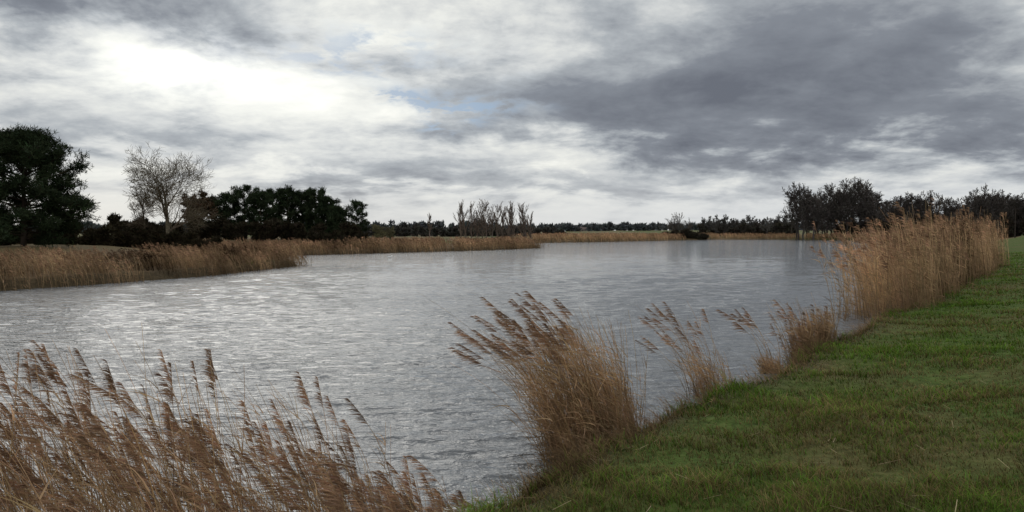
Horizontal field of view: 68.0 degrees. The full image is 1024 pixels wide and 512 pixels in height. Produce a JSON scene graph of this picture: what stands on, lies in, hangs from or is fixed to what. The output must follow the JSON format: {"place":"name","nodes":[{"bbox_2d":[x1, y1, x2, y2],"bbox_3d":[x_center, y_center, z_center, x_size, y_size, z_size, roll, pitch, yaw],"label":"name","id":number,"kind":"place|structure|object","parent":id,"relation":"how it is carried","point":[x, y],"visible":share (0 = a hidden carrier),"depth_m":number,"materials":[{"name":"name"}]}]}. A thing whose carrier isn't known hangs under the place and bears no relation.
{"place":"outdoors","nodes":[
{"label":"outdoors","id":0,"kind":"place"},
{"bbox_2d":[0,240,908,511],"bbox_3d":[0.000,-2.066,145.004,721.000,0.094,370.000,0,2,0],"label":"pond water","id":1,"kind":"structure","parent":0,"point":[372,337],"depth_m":17.07,"materials":[{"name":"grey liquid"}]},
{"bbox_2d":[680,237,705,239],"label":"island","id":2,"kind":"structure","parent":1,"relation":"in","point":[691,239],"depth_m":252.72,"materials":[{"name":"brown soil"}]},
{"bbox_2d":[665,212,692,235],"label":"bare tree","id":3,"kind":"object","parent":2,"relation":"on","point":[678,224],"visible":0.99,"depth_m":254.97,"materials":[{"name":"grey plant"}]},
{"bbox_2d":[661,228,709,239],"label":"island bush","id":4,"kind":"object","parent":2,"relation":"on","point":[688,233],"visible":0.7,"depth_m":253.27,"materials":[{"name":"green plant"}]},
{"bbox_2d":[0,230,1023,511],"bbox_3d":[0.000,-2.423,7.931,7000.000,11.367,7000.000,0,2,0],"label":"ground","id":5,"kind":"structure","parent":0,"point":[1014,244],"depth_m":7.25,"materials":[{"name":"green plant"}]},
{"bbox_2d":[0,124,100,246],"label":"pine tree","id":6,"kind":"object","parent":5,"relation":"on","point":[25,152],"visible":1,"depth_m":44.34,"materials":[{"name":"green plant"}]},
{"bbox_2d":[0,222,223,251],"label":"bramble hedge","id":7,"kind":"object","parent":5,"relation":"on","point":[138,236],"visible":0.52,"depth_m":52.14,"materials":[{"name":"green plant"}]},
{"bbox_2d":[123,187,156,231],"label":"bare tree","id":8,"kind":"object","parent":5,"relation":"on","point":[141,217],"visible":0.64,"depth_m":83.46,"materials":[{"name":"grey plant"}]},
{"bbox_2d":[0,240,311,290],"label":"reed bed","id":9,"kind":"object","parent":5,"relation":"on","point":[235,255],"visible":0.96,"depth_m":38.20,"materials":[{"name":"brown plant"}]},
{"bbox_2d":[121,142,221,234],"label":"bare tree","id":10,"kind":"object","parent":5,"relation":"on","point":[157,192],"visible":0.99,"depth_m":79.65,"materials":[{"name":"grey plant"}]},
{"bbox_2d":[180,191,217,220],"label":"oak tree","id":11,"kind":"object","parent":5,"relation":"on","point":[212,211],"visible":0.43,"depth_m":91.54,"materials":[{"name":"brown plant"}]},
{"bbox_2d":[203,194,223,224],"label":"pine tree","id":12,"kind":"object","parent":5,"relation":"on","point":[213,197],"visible":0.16,"depth_m":103.22,"materials":[{"name":"green plant"}]},
{"bbox_2d":[212,191,246,234],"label":"pine tree","id":13,"kind":"object","parent":5,"relation":"on","point":[225,201],"visible":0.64,"depth_m":99.23,"materials":[{"name":"green plant"}]},
{"bbox_2d":[105,212,368,248],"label":"bramble hedge","id":14,"kind":"object","parent":5,"relation":"on","point":[271,228],"visible":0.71,"depth_m":87.94,"materials":[{"name":"green plant"}]},
{"bbox_2d":[0,331,478,511],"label":"reed bed","id":15,"kind":"object","parent":5,"relation":"on","point":[333,495],"visible":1,"depth_m":4.88,"materials":[{"name":"brown plant"}]},
{"bbox_2d":[222,184,261,234],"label":"pine tree","id":16,"kind":"object","parent":5,"relation":"on","point":[247,189],"visible":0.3,"depth_m":101.26,"materials":[{"name":"green plant"}]},
{"bbox_2d":[213,240,304,263],"bbox_3d":[-22.040,-0.298,57.909,16.405,2.068,6.621,2,2,43],"label":"reed bed","id":17,"kind":"object","parent":5,"relation":"on","point":[238,244],"visible":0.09,"depth_m":53.81,"materials":[{"name":"brown plant"}]},
{"bbox_2d":[242,189,278,232],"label":"pine tree","id":18,"kind":"object","parent":5,"relation":"on","point":[259,200],"visible":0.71,"depth_m":97.17,"materials":[{"name":"green plant"}]},
{"bbox_2d":[29,218,494,233],"bbox_3d":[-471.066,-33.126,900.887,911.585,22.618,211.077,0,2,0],"label":"distant tree line","id":19,"kind":"object","parent":5,"relation":"on","point":[437,224],"visible":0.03,"depth_m":875.11,"materials":[{"name":"green plant"}]},
{"bbox_2d":[262,187,285,238],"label":"pine tree","id":20,"kind":"object","parent":5,"relation":"on","point":[270,191],"visible":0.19,"depth_m":103.63,"materials":[{"name":"green plant"}]},
{"bbox_2d":[272,184,305,225],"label":"pine tree","id":21,"kind":"object","parent":5,"relation":"on","point":[284,199],"visible":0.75,"depth_m":100.22,"materials":[{"name":"green plant"}]},
{"bbox_2d":[162,222,419,234],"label":"hedgerow","id":22,"kind":"object","parent":5,"relation":"on","point":[404,224],"visible":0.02,"depth_m":439.33,"materials":[{"name":"green plant"}]},
{"bbox_2d":[289,188,312,229],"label":"pine tree","id":23,"kind":"object","parent":5,"relation":"on","point":[299,193],"visible":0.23,"depth_m":102.07,"materials":[{"name":"green plant"}]},
{"bbox_2d":[300,186,326,231],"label":"pine tree","id":24,"kind":"object","parent":5,"relation":"on","point":[313,197],"visible":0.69,"depth_m":99.02,"materials":[{"name":"green plant"}]},
{"bbox_2d":[311,195,341,232],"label":"pine tree","id":25,"kind":"object","parent":5,"relation":"on","point":[324,203],"visible":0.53,"depth_m":98.24,"materials":[{"name":"green plant"}]},
{"bbox_2d":[325,204,350,233],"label":"pine tree","id":26,"kind":"object","parent":5,"relation":"on","point":[337,215],"visible":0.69,"depth_m":96.21,"materials":[{"name":"green plant"}]},
{"bbox_2d":[343,199,370,233],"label":"pine tree","id":27,"kind":"object","parent":5,"relation":"on","point":[358,207],"visible":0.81,"depth_m":97.57,"materials":[{"name":"green plant"}]},
{"bbox_2d":[203,235,548,254],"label":"reed bed","id":28,"kind":"object","parent":5,"relation":"on","point":[509,242],"visible":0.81,"depth_m":90.93,"materials":[{"name":"brown plant"}]},
{"bbox_2d":[370,223,386,237],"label":"willow tree","id":29,"kind":"object","parent":5,"relation":"on","point":[379,231],"visible":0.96,"depth_m":96.65,"materials":[{"name":"green plant"}]},
{"bbox_2d":[383,225,395,239],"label":"willow tree","id":30,"kind":"object","parent":5,"relation":"on","point":[391,233],"visible":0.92,"depth_m":98.58,"materials":[{"name":"green plant"}]},
{"bbox_2d":[427,214,431,236],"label":"poplar tree","id":31,"kind":"object","parent":5,"relation":"on","point":[429,224],"visible":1,"depth_m":149.76,"materials":[{"name":"grey plant"}]},
{"bbox_2d":[453,202,464,236],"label":"poplar tree","id":32,"kind":"object","parent":5,"relation":"on","point":[459,219],"visible":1,"depth_m":149.74,"materials":[{"name":"grey plant"}]},
{"bbox_2d":[360,225,566,236],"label":"hedgerow","id":33,"kind":"object","parent":5,"relation":"on","point":[421,231],"visible":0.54,"depth_m":341.73,"materials":[{"name":"green plant"}]},
{"bbox_2d":[459,204,469,237],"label":"poplar tree","id":34,"kind":"object","parent":5,"relation":"on","point":[463,219],"visible":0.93,"depth_m":150.11,"materials":[{"name":"grey plant"}]},
{"bbox_2d":[465,204,476,237],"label":"poplar tree","id":35,"kind":"object","parent":5,"relation":"on","point":[471,223],"visible":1,"depth_m":149.85,"materials":[{"name":"grey plant"}]},
{"bbox_2d":[472,207,482,237],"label":"poplar tree","id":36,"kind":"object","parent":5,"relation":"on","point":[477,217],"visible":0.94,"depth_m":149.92,"materials":[{"name":"grey plant"}]},
{"bbox_2d":[472,199,495,238],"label":"poplar tree","id":37,"kind":"object","parent":5,"relation":"on","point":[483,219],"visible":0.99,"depth_m":149.87,"materials":[{"name":"grey plant"}]},
{"bbox_2d":[475,203,493,237],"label":"poplar tree","id":38,"kind":"object","parent":5,"relation":"on","point":[484,221],"visible":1,"depth_m":149.47,"materials":[{"name":"grey plant"}]},
{"bbox_2d":[487,206,495,237],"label":"poplar tree","id":39,"kind":"object","parent":5,"relation":"on","point":[490,221],"visible":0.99,"depth_m":149.85,"materials":[{"name":"grey plant"}]},
{"bbox_2d":[449,453,539,511],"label":"reed stubble","id":40,"kind":"object","parent":5,"relation":"on","point":[510,487],"visible":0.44,"depth_m":5.81,"materials":[{"name":"plant"}]},
{"bbox_2d":[492,203,503,235],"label":"poplar tree","id":41,"kind":"object","parent":5,"relation":"on","point":[497,225],"visible":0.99,"depth_m":149.68,"materials":[{"name":"grey plant"}]},
{"bbox_2d":[499,207,506,237],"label":"poplar tree","id":42,"kind":"object","parent":5,"relation":"on","point":[502,227],"visible":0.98,"depth_m":149.77,"materials":[{"name":"grey plant"}]},
{"bbox_2d":[501,203,513,236],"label":"poplar tree","id":43,"kind":"object","parent":5,"relation":"on","point":[508,231],"visible":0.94,"depth_m":149.53,"materials":[{"name":"grey plant"}]},
{"bbox_2d":[505,202,515,236],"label":"poplar tree","id":44,"kind":"object","parent":5,"relation":"on","point":[512,228],"visible":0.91,"depth_m":150.18,"materials":[{"name":"grey plant"}]},
{"bbox_2d":[517,202,528,239],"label":"poplar tree","id":45,"kind":"object","parent":5,"relation":"on","point":[524,224],"visible":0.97,"depth_m":149.41,"materials":[{"name":"grey plant"}]},
{"bbox_2d":[515,202,532,237],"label":"poplar tree","id":46,"kind":"object","parent":5,"relation":"on","point":[522,208],"visible":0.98,"depth_m":149.33,"materials":[{"name":"grey plant"}]},
{"bbox_2d":[525,211,534,239],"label":"poplar tree","id":47,"kind":"object","parent":5,"relation":"on","point":[529,231],"visible":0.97,"depth_m":150.36,"materials":[{"name":"grey plant"}]},
{"bbox_2d":[421,291,648,468],"bbox_3d":[0.220,1.303,7.848,2.468,1.883,1.769,0,2,0],"label":"reed clump","id":48,"kind":"object","parent":5,"relation":"on","point":[599,399],"visible":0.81,"depth_m":7.66,"materials":[{"name":"brown plant"}]},
{"bbox_2d":[493,221,857,230],"bbox_3d":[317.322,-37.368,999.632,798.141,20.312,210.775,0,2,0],"label":"distant tree line","id":49,"kind":"object","parent":5,"relation":"on","point":[611,226],"visible":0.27,"depth_m":952.01,"materials":[{"name":"green plant"}]},
{"bbox_2d":[636,302,734,398],"bbox_3d":[2.448,1.391,10.848,1.473,1.526,1.108,0,2,0],"label":"reed clump","id":50,"kind":"object","parent":5,"relation":"on","point":[705,383],"visible":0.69,"depth_m":10.77,"materials":[{"name":"brown plant"}]},
{"bbox_2d":[514,232,891,242],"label":"reed bed","id":51,"kind":"object","parent":5,"relation":"on","point":[582,237],"visible":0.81,"depth_m":226.53,"materials":[{"name":"plant"}]},
{"bbox_2d":[461,282,957,504],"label":"riverbank","id":52,"kind":"structure","parent":5,"relation":"on","point":[558,463],"depth_m":7.09,"materials":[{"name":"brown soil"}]},
{"bbox_2d":[697,214,790,235],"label":"woodland","id":53,"kind":"object","parent":5,"relation":"on","point":[723,224],"visible":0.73,"depth_m":391.06,"materials":[{"name":"green plant"}]},
{"bbox_2d":[696,221,799,235],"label":"undergrowth","id":54,"kind":"object","parent":5,"relation":"on","point":[778,227],"visible":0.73,"depth_m":387.59,"materials":[{"name":"green plant"}]},
{"bbox_2d":[716,307,782,373],"bbox_3d":[3.974,1.483,12.606,0.988,1.236,0.912,0,2,0],"label":"reed clump","id":55,"kind":"object","parent":5,"relation":"on","point":[764,365],"visible":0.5,"depth_m":12.45,"materials":[{"name":"brown plant"}]},
{"bbox_2d":[531,338,1018,511],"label":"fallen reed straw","id":56,"kind":"object","parent":5,"relation":"on","point":[831,449],"visible":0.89,"depth_m":5.84,"materials":[{"name":"beige plant"}]},
{"bbox_2d":[763,298,849,364],"bbox_3d":[5.045,1.363,13.168,1.380,1.443,1.160,0,2,0],"label":"reed clump","id":57,"kind":"object","parent":5,"relation":"on","point":[809,330],"visible":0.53,"depth_m":13.04,"materials":[{"name":"brown plant"}]},
{"bbox_2d":[779,177,963,239],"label":"woodland","id":58,"kind":"object","parent":5,"relation":"on","point":[839,206],"visible":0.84,"depth_m":256.50,"materials":[{"name":"black plant"}]},
{"bbox_2d":[830,213,951,237],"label":"undergrowth","id":59,"kind":"object","parent":5,"relation":"on","point":[921,218],"visible":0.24,"depth_m":254.17,"materials":[{"name":"green plant"}]},
{"bbox_2d":[809,198,1009,322],"bbox_3d":[18.053,-0.390,33.268,5.503,3.736,34.623,1,2,35],"label":"reed bed","id":60,"kind":"object","parent":5,"relation":"on","point":[920,263],"visible":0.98,"depth_m":21.28,"materials":[{"name":"beige plant"}]},
{"bbox_2d":[944,185,1023,237],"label":"woodland","id":61,"kind":"object","parent":5,"relation":"on","point":[996,204],"visible":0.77,"depth_m":226.70,"materials":[{"name":"black plant"}]},
{"bbox_2d":[986,212,1023,237],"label":"undergrowth","id":62,"kind":"object","parent":5,"relation":"on","point":[1009,227],"visible":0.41,"depth_m":226.31,"materials":[{"name":"green plant"}]},
{"bbox_2d":[1014,208,1015,237],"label":"utility pole","id":63,"kind":"object","parent":5,"relation":"on","point":[1015,224],"visible":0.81,"depth_m":189.74,"materials":[{"name":"brown wood"}]},
{"bbox_2d":[0,0,1023,226],"label":"sky","id":64,"kind":"structure","parent":0,"point":[576,112],"materials":[{"name":"grey"}]}
]}

